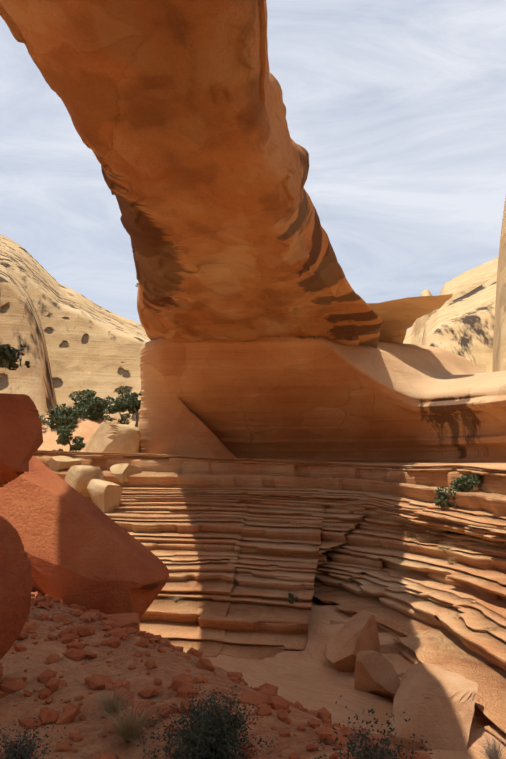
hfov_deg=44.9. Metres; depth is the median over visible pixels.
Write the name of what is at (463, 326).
dome
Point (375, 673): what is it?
floor boulder
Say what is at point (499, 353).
cliff
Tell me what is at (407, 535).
grass tuft
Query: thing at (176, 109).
bridge rock
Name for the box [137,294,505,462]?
rock ledge
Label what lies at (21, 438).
tall boulder
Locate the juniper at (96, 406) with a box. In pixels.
[72,390,107,419]
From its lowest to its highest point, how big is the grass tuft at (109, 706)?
0.301 m
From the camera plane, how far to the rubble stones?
4.95 m
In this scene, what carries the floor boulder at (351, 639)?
on the ground at (310, 677)
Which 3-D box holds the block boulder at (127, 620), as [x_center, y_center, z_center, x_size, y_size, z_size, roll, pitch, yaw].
[-2.141,3.727,8.563,1.100,0.696,1.003,1,-8,-9]
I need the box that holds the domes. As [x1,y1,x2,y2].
[403,257,497,344]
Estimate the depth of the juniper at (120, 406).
63.98 m
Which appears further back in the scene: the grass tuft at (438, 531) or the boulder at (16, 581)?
the grass tuft at (438, 531)
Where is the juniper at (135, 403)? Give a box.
[104,386,141,426]
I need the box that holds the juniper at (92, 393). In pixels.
[68,389,104,418]
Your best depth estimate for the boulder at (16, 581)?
5.05 m
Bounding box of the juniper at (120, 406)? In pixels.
[105,395,131,424]
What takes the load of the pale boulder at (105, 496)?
on the ledge slope
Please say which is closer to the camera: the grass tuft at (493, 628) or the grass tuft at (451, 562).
the grass tuft at (493, 628)
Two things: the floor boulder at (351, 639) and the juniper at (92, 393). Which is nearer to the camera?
the floor boulder at (351, 639)
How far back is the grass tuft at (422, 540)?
30.62 m
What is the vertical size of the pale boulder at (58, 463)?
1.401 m
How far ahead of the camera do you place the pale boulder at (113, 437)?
45.59 m
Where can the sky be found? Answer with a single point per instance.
(397, 108)
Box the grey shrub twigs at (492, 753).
[472,730,505,758]
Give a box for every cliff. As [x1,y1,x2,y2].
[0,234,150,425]
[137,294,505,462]
[492,198,505,371]
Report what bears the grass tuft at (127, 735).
on the ground at (310, 677)
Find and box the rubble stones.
[0,591,430,758]
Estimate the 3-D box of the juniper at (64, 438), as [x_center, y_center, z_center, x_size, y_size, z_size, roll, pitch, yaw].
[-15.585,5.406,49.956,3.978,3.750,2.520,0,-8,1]
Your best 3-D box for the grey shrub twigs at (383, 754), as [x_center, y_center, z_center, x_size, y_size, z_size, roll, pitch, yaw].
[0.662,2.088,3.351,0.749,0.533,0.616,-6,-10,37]
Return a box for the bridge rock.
[0,0,381,347]
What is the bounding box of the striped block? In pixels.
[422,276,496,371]
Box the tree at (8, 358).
[0,344,29,370]
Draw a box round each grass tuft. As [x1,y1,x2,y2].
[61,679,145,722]
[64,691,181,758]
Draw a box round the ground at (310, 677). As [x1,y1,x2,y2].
[0,415,505,758]
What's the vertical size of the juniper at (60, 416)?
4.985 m
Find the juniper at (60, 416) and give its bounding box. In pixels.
[39,403,85,429]
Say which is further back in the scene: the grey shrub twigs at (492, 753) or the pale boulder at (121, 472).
the pale boulder at (121, 472)
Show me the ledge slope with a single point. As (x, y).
(240, 548)
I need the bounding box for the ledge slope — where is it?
[34,450,505,743]
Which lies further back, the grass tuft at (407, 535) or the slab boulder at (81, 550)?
the grass tuft at (407, 535)
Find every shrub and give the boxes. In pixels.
[0,711,67,758]
[137,685,277,758]
[288,593,297,603]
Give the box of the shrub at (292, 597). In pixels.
[288,593,297,603]
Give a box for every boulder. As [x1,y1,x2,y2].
[0,393,42,486]
[0,455,168,617]
[0,515,33,659]
[48,456,80,470]
[64,465,104,498]
[85,422,140,452]
[87,479,121,512]
[107,613,139,630]
[110,464,141,484]
[323,610,379,671]
[354,650,400,698]
[387,663,477,750]
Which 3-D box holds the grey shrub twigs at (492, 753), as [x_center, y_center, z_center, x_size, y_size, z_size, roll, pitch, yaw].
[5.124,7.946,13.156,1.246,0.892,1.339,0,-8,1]
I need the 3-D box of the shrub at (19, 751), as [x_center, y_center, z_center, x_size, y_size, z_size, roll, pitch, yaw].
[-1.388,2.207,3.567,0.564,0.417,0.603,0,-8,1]
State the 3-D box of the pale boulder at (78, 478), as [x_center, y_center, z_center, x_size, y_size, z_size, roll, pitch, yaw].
[-10.893,7.076,39.903,2.798,2.955,2.616,-8,-11,43]
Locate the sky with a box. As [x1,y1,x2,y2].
[0,0,505,329]
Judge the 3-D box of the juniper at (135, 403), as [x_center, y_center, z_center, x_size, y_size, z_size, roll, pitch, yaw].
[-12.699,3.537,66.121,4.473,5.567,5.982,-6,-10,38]
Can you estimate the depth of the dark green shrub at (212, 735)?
3.70 m
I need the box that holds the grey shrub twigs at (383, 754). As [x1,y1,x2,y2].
[314,695,438,758]
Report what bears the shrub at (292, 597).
on the ledge slope
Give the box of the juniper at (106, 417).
[79,401,122,423]
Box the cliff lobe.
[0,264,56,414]
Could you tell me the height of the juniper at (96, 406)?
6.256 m
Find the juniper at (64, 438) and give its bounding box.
[51,423,85,451]
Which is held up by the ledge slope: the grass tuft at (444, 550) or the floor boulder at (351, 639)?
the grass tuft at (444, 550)

